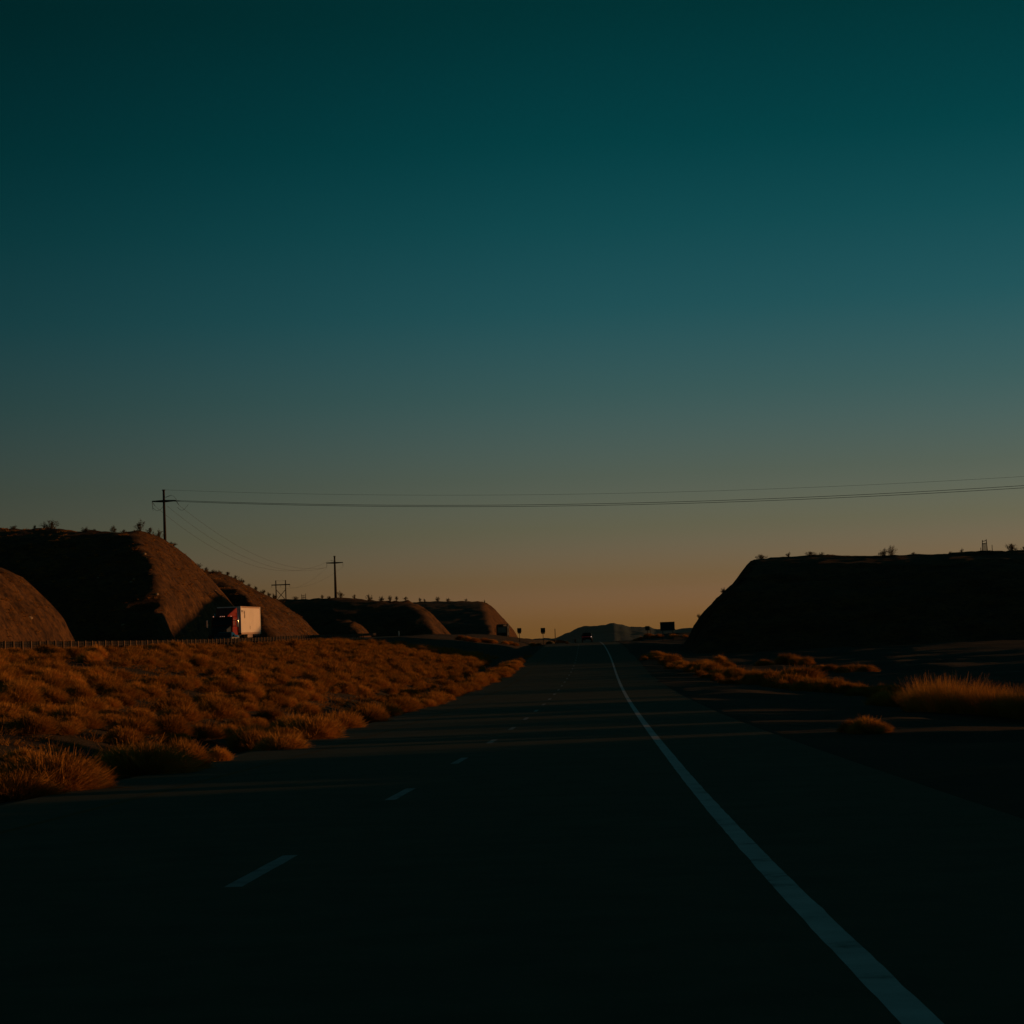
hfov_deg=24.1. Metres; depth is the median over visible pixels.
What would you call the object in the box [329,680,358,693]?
dry bush
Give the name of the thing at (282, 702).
dry bush
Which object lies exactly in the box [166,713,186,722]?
dry bush
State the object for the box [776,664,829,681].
dry bush
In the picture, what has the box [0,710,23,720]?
dry bush
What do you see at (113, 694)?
dry bush
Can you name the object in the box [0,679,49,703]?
dry bush
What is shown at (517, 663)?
dry bush
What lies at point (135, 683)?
dry bush
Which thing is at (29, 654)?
dry bush
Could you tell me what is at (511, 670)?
dry bush
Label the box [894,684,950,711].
tall dry grass
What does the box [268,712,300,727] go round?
dry bush
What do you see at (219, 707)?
dry bush
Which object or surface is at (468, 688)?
dry bush
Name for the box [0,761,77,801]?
dry bush
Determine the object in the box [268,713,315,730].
dry bush
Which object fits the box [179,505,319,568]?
power line
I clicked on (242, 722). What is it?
dry bush
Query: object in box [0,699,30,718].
dry bush
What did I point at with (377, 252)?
sky
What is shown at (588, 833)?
road
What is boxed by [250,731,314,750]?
dry bush
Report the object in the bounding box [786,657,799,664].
dry bush
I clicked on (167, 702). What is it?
dry bush
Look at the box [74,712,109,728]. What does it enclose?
dry bush
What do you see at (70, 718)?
dry bush
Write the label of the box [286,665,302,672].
dry bush
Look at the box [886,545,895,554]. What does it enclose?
desert shrub
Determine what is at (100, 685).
dry bush
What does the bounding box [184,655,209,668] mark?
dry bush
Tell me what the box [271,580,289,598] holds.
utility pole
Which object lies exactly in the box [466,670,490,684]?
dry bush
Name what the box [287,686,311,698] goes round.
dry bush
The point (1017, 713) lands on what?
tall dry grass
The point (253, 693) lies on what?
dry bush
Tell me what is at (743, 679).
dry bush
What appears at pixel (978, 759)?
ground
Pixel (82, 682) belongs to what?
dry bush
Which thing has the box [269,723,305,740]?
dry bush
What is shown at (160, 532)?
desert shrub
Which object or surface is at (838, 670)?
dry bush
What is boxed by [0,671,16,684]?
dry bush
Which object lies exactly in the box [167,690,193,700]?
dry bush
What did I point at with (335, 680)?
dry bush
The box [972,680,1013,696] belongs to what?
tall dry grass
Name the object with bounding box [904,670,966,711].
tall dry grass
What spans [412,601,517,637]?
hill
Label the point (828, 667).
dry bush
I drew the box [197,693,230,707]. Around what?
dry bush
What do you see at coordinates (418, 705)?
dry bush
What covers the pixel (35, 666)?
dry bush
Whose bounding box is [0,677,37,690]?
dry bush
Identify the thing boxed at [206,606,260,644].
semi truck
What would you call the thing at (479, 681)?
dry bush
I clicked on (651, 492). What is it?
power line
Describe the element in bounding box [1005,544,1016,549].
desert shrub
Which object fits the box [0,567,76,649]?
hill
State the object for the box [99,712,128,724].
dry bush
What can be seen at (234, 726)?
dry bush
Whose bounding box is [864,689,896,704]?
dry bush
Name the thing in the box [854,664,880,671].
dry bush
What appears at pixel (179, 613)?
hill
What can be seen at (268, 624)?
hill
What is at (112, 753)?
dry bush
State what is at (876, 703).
dry bush
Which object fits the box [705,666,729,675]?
dry bush
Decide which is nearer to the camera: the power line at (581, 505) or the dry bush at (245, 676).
the dry bush at (245, 676)
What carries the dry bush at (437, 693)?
on the ground at (978, 759)
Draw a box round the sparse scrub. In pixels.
[0,527,311,640]
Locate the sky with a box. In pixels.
[0,0,1023,638]
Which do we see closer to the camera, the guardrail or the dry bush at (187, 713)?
the dry bush at (187, 713)
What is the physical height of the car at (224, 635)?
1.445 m
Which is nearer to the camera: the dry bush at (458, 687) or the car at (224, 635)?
the dry bush at (458, 687)
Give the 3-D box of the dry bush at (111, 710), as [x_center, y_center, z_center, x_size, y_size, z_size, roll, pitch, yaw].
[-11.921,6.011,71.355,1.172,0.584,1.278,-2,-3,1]
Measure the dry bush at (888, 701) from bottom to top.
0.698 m
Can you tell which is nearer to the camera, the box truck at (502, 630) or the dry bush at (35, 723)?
the dry bush at (35, 723)
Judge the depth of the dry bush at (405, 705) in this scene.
98.36 m
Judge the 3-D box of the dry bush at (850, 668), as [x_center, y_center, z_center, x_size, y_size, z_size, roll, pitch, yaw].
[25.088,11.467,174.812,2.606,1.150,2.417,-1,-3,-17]
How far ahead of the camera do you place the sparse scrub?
300.35 m
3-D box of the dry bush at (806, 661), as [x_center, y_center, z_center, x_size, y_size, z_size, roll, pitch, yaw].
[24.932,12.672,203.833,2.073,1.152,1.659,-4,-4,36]
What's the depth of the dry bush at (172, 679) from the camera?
104.48 m
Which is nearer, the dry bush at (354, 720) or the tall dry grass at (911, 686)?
the dry bush at (354, 720)
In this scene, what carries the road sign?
on the ground at (978, 759)
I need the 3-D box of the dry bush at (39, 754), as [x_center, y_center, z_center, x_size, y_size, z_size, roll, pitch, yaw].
[-9.129,4.971,46.156,1.956,1.049,2.087,-2,-3,3]
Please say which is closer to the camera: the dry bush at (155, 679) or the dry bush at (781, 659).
the dry bush at (155, 679)
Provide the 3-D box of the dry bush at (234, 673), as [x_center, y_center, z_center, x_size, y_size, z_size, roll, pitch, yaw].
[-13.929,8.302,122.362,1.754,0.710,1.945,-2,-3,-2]
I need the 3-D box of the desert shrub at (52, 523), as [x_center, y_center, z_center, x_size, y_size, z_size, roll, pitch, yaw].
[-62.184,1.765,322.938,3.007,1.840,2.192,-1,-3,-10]
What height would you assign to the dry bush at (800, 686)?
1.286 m
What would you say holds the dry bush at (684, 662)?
on the ground at (978, 759)
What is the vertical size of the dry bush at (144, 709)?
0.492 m
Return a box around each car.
[213,632,238,644]
[582,632,592,641]
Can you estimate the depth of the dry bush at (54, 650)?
118.13 m
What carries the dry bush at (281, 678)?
on the ground at (978, 759)
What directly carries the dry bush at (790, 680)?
on the ground at (978, 759)
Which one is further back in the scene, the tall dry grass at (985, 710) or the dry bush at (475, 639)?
the dry bush at (475, 639)
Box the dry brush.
[1,637,903,728]
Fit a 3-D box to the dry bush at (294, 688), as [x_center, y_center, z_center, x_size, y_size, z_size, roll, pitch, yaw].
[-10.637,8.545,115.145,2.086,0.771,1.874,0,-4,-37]
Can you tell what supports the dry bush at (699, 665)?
on the ground at (978, 759)
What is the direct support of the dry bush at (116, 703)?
on the ground at (978, 759)
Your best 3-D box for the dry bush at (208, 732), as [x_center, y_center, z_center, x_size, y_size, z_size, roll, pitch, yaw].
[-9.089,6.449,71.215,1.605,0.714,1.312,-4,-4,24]
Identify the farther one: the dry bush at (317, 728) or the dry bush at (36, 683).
the dry bush at (36, 683)
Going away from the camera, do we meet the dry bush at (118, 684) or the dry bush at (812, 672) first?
the dry bush at (118, 684)
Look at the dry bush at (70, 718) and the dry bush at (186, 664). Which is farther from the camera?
the dry bush at (186, 664)
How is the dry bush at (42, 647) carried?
on the ground at (978, 759)
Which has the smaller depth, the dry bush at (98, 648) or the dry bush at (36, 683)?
the dry bush at (36, 683)
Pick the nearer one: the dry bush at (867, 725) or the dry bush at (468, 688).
the dry bush at (867, 725)
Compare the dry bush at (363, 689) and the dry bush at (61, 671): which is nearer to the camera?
the dry bush at (61, 671)
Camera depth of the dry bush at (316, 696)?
112.49 m
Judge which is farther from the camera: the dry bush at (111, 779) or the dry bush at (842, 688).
the dry bush at (842, 688)
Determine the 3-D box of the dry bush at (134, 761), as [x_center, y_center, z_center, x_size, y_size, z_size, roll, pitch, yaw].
[-6.292,4.223,41.661,2.256,0.865,2.026,-2,-3,6]
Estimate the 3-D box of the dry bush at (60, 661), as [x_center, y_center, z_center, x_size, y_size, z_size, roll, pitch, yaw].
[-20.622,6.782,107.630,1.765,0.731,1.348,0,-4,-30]
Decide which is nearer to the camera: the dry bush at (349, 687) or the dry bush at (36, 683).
the dry bush at (36, 683)
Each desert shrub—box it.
[40,520,59,528]
[135,518,144,530]
[152,530,164,537]
[805,551,817,555]
[878,548,885,555]
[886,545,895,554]
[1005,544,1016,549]
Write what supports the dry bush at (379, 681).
on the ground at (978, 759)
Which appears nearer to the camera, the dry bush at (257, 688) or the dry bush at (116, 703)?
the dry bush at (116, 703)
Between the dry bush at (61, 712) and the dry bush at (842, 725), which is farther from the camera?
the dry bush at (61, 712)
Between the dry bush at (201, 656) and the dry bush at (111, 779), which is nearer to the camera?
the dry bush at (111, 779)
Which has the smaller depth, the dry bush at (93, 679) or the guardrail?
the dry bush at (93, 679)
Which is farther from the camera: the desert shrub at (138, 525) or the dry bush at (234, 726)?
the desert shrub at (138, 525)
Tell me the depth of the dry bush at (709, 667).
170.81 m
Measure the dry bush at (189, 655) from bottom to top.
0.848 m
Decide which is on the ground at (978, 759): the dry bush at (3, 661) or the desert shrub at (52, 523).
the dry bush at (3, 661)
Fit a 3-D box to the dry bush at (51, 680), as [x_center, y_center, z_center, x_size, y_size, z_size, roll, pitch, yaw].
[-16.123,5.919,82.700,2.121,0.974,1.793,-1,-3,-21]
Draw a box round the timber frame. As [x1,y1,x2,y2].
[982,539,987,550]
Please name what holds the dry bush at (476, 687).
on the ground at (978, 759)
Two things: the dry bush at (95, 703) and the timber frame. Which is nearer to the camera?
the dry bush at (95, 703)
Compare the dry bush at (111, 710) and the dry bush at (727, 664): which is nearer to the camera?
the dry bush at (111, 710)
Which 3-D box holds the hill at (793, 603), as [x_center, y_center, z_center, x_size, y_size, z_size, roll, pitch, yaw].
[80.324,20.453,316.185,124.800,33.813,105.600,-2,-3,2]
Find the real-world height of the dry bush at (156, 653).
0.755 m
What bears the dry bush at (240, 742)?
on the ground at (978, 759)
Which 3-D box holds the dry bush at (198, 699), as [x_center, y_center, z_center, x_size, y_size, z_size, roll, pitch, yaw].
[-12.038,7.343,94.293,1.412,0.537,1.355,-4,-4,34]
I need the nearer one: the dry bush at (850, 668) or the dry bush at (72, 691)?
the dry bush at (72, 691)
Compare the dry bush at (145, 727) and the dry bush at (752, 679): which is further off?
the dry bush at (752, 679)
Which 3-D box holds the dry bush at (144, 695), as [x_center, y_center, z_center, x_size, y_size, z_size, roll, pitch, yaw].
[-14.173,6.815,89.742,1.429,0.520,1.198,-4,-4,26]
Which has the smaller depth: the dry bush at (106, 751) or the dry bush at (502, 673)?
the dry bush at (106, 751)
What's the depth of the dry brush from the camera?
161.79 m
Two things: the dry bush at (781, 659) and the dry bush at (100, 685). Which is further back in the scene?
the dry bush at (781, 659)
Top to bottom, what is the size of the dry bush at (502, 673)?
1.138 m
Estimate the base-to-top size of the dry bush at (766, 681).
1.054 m
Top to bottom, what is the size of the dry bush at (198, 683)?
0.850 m
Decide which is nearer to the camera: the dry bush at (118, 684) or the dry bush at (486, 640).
the dry bush at (118, 684)
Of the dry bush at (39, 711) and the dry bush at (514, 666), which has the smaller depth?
the dry bush at (39, 711)
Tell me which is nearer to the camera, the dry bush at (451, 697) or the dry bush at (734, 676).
the dry bush at (451, 697)
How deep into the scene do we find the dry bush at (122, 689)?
87.33 m
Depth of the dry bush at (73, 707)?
71.19 m
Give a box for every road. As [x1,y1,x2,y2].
[0,641,1023,1023]
[339,636,565,642]
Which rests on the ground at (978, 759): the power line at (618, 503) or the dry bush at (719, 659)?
the dry bush at (719, 659)
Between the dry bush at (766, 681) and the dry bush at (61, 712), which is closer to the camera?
the dry bush at (61, 712)
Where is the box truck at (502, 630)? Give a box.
[495,624,508,636]
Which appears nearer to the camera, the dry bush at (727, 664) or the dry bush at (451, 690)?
the dry bush at (451, 690)
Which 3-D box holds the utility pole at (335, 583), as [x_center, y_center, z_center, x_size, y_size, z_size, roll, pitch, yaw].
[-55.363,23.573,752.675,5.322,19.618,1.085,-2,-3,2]
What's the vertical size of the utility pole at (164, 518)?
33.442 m
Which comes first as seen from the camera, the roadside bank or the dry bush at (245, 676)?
the dry bush at (245, 676)
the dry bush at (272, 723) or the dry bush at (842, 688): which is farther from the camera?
the dry bush at (842, 688)
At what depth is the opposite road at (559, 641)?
396.33 m
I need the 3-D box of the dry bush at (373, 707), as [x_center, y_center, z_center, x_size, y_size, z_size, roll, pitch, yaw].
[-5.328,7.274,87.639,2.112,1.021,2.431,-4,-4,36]
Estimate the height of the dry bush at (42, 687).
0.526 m
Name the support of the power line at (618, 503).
attached to the utility pole at (164, 518)
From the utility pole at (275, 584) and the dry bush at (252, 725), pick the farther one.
the utility pole at (275, 584)
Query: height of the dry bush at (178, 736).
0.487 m
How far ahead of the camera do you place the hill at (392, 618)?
571.90 m
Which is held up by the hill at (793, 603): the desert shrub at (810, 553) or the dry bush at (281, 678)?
the desert shrub at (810, 553)
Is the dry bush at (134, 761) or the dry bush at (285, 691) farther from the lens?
the dry bush at (285, 691)
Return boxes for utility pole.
[152,490,187,540]
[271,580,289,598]
[327,556,342,597]
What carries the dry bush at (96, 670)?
on the ground at (978, 759)
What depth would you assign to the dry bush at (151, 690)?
91.71 m
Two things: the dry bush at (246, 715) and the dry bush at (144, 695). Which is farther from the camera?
the dry bush at (144, 695)
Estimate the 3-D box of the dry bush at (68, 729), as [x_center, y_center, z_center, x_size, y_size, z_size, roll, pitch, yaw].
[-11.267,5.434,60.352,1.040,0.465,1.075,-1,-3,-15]
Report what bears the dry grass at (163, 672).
on the ground at (978, 759)
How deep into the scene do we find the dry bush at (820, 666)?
190.50 m
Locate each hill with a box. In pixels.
[0,528,241,648]
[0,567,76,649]
[202,569,318,641]
[276,597,449,636]
[312,619,370,637]
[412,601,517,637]
[683,550,1023,652]
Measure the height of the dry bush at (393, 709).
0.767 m
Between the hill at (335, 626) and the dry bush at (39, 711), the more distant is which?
the hill at (335, 626)
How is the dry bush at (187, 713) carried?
on the ground at (978, 759)
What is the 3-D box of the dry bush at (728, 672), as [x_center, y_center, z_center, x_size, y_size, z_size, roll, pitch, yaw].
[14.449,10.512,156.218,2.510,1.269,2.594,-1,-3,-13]
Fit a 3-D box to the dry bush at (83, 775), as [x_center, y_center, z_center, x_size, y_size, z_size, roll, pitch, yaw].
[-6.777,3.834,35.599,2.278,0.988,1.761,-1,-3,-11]
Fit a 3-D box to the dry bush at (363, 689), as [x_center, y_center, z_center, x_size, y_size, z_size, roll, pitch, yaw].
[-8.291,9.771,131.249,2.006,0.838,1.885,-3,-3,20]
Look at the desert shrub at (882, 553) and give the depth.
326.17 m
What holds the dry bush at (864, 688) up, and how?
on the ground at (978, 759)
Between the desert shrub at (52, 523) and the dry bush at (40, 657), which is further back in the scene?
the desert shrub at (52, 523)
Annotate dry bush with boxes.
[0,656,10,665]
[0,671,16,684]
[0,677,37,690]
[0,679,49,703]
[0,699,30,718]
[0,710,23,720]
[0,742,124,792]
[0,746,46,759]
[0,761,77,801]
[3,708,62,735]
[3,744,62,769]
[4,677,49,686]
[5,661,39,675]
[13,650,38,657]
[13,651,29,658]
[19,663,46,670]
[23,653,55,662]
[28,672,67,689]
[30,700,61,716]
[31,643,57,653]
[34,684,52,691]
[36,682,74,703]
[37,666,68,679]
[38,659,76,672]
[41,714,59,724]
[42,698,99,722]
[44,646,69,656]
[51,658,68,666]
[51,668,73,675]
[54,720,80,735]
[54,757,122,787]
[57,677,81,686]
[58,720,85,729]
[59,670,89,682]
[59,714,85,725]
[60,703,85,711]
[62,646,84,656]
[63,696,111,711]
[64,681,97,698]
[72,678,88,685]
[74,649,102,663]
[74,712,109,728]
[75,665,109,676]
[84,643,109,658]
[86,671,122,685]
[89,679,123,689]
[90,738,137,758]
[91,679,117,694]
[93,735,217,778]
[95,706,123,714]
[96,684,140,697]
[96,695,122,708]
[96,746,131,764]
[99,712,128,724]
[101,691,134,699]
[101,724,150,745]
[105,713,162,736]
[109,692,137,705]
[123,707,155,721]
[125,680,145,688]
[125,708,155,715]
[132,684,167,697]
[136,688,150,698]
[140,676,171,685]
[145,643,173,650]
[145,649,166,657]
[147,714,195,736]
[150,693,201,712]
[156,701,207,721]
[159,730,197,744]
[162,733,216,768]
[163,675,194,684]
[166,640,190,649]
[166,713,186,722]
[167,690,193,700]
[173,660,197,669]
[180,651,194,657]
[180,674,207,688]
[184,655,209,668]
[189,719,226,739]
[191,652,212,660]
[192,694,215,702]
[196,694,244,718]
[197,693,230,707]
[198,690,231,697]
[201,673,240,685]
[204,676,238,693]
[204,745,233,761]
[216,722,242,730]
[218,724,279,751]
[219,725,243,739]
[221,716,256,727]
[224,663,244,675]
[224,719,273,743]
[228,669,240,676]
[228,722,270,750]
[229,691,258,702]
[230,685,263,700]
[232,710,252,718]
[233,670,262,682]
[235,685,266,696]
[235,700,261,710]
[243,717,269,724]
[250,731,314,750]
[254,707,286,719]
[257,690,290,707]
[261,685,276,694]
[263,670,291,684]
[264,685,301,697]
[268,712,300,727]
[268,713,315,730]
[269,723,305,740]
[270,663,295,676]
[271,685,304,691]
[280,711,349,739]
[281,678,317,692]
[283,695,299,707]
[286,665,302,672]
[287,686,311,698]
[290,700,323,714]
[301,689,325,700]
[321,675,345,686]
[323,708,369,728]
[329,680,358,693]
[340,704,390,722]
[348,700,396,717]
[353,685,374,695]
[370,678,392,688]
[371,702,402,715]
[382,695,419,712]
[395,693,426,709]
[398,687,423,696]
[416,697,440,707]
[420,695,448,704]
[422,689,451,701]
[435,685,461,696]
[438,692,457,699]
[450,683,466,694]
[454,681,474,692]
[455,676,491,686]
[461,636,472,640]
[464,680,482,689]
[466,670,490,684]
[469,638,481,641]
[470,671,500,682]
[479,638,489,642]
[484,667,514,676]
[488,638,497,642]
[497,666,518,673]
[502,659,524,666]
[504,663,519,669]
[661,653,683,664]
[674,659,693,665]
[681,661,700,670]
[689,659,723,671]
[700,660,724,675]
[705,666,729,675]
[711,654,729,663]
[720,660,735,667]
[720,664,748,678]
[729,669,752,678]
[733,666,762,683]
[745,668,780,684]
[753,659,776,665]
[757,672,792,686]
[765,672,809,686]
[772,652,798,663]
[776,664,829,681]
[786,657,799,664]
[787,672,830,690]
[796,656,816,664]
[804,677,832,691]
[812,665,823,669]
[819,676,849,692]
[822,663,838,670]
[833,664,847,672]
[833,681,858,692]
[835,717,855,732]
[840,662,867,672]
[843,714,890,733]
[848,685,871,692]
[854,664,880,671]
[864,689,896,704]
[873,689,904,705]
[877,693,911,706]
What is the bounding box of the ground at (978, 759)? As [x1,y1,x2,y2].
[0,634,1023,818]
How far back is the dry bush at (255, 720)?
84.89 m
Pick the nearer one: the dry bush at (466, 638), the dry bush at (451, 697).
the dry bush at (451, 697)
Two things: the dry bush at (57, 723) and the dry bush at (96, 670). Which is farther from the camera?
the dry bush at (96, 670)
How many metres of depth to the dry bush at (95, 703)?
73.66 m
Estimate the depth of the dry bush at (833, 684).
120.91 m
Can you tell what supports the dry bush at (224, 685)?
on the ground at (978, 759)
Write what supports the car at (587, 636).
on the road at (588, 833)
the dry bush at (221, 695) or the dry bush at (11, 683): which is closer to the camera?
the dry bush at (11, 683)
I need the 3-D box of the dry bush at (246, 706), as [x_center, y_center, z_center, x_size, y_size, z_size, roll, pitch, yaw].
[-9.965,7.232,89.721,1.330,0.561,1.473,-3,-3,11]
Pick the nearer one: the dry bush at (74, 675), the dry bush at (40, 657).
the dry bush at (74, 675)
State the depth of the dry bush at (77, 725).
61.82 m
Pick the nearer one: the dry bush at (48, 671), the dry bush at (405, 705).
the dry bush at (48, 671)
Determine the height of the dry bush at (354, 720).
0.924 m
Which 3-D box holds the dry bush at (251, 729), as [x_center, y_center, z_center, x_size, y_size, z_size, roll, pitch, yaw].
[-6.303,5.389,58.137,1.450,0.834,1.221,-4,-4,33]
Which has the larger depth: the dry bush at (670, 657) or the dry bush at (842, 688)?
the dry bush at (670, 657)
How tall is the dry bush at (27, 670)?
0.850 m
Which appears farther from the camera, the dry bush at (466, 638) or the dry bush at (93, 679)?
the dry bush at (466, 638)
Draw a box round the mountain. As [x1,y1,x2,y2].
[533,623,691,642]
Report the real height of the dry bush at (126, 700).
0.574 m
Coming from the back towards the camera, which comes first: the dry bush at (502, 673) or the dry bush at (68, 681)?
the dry bush at (502, 673)
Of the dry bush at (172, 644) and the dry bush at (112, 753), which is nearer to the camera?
the dry bush at (112, 753)
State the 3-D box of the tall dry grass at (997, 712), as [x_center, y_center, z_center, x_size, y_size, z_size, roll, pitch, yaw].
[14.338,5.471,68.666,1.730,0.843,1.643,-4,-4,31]
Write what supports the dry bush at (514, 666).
on the ground at (978, 759)
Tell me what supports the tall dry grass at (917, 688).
on the ground at (978, 759)
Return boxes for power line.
[174,488,1016,506]
[176,485,1023,505]
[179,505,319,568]
[180,476,1023,494]
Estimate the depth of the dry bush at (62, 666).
99.64 m
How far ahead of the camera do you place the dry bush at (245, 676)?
118.87 m
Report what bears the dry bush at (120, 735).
on the ground at (978, 759)
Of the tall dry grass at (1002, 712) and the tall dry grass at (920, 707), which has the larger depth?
the tall dry grass at (920, 707)
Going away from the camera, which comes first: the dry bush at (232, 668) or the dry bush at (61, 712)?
the dry bush at (61, 712)
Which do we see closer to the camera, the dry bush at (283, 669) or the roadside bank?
the dry bush at (283, 669)
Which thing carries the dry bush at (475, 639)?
on the ground at (978, 759)
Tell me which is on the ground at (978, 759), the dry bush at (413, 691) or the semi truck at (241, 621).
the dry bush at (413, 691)
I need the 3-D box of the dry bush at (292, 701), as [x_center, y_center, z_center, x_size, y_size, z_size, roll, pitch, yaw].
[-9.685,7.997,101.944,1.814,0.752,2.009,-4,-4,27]
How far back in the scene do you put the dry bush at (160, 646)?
146.05 m
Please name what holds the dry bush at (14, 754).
on the ground at (978, 759)
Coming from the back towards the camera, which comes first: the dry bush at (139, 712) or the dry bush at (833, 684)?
the dry bush at (833, 684)
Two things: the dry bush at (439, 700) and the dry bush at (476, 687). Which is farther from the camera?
the dry bush at (476, 687)
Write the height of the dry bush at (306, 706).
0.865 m
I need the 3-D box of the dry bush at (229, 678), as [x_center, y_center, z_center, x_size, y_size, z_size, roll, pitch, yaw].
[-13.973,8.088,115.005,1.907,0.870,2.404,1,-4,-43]
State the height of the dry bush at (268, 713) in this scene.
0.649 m
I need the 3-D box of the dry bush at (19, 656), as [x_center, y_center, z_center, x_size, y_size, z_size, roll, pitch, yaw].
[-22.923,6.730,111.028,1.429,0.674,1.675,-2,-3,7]
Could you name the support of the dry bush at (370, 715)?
on the ground at (978, 759)
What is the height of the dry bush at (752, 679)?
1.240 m
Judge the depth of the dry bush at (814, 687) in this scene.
122.86 m
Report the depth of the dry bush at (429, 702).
107.90 m
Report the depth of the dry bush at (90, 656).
114.19 m
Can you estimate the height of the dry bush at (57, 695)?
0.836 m
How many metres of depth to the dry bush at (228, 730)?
74.35 m
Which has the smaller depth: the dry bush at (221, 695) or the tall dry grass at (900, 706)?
the tall dry grass at (900, 706)
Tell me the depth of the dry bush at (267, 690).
111.27 m
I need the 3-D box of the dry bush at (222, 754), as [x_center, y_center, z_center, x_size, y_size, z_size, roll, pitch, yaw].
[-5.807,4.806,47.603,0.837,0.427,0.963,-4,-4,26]
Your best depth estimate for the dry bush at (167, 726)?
67.82 m
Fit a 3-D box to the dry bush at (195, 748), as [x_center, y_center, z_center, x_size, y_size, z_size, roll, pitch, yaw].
[-5.975,4.398,43.601,1.624,0.786,1.321,-5,-4,38]
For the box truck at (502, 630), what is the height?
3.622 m
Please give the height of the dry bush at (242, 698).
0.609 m
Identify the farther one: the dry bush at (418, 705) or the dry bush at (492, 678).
the dry bush at (492, 678)
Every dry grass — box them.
[0,638,532,778]
[891,692,906,710]
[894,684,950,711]
[895,675,949,701]
[897,681,965,699]
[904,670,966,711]
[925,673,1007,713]
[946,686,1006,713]
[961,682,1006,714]
[970,685,1015,715]
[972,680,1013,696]
[984,693,1022,716]
[989,683,1023,718]
[995,685,1023,719]
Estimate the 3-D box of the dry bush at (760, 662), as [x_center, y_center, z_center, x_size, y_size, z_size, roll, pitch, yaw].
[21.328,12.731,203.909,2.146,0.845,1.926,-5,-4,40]
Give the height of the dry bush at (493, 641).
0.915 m
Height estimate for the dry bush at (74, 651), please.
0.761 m
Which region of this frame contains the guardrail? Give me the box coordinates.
[0,633,375,649]
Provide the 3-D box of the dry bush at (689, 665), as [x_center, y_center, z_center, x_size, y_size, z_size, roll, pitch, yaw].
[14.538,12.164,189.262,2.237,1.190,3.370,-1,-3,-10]
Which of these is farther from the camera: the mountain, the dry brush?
the mountain
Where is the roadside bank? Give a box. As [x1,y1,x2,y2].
[640,633,689,641]

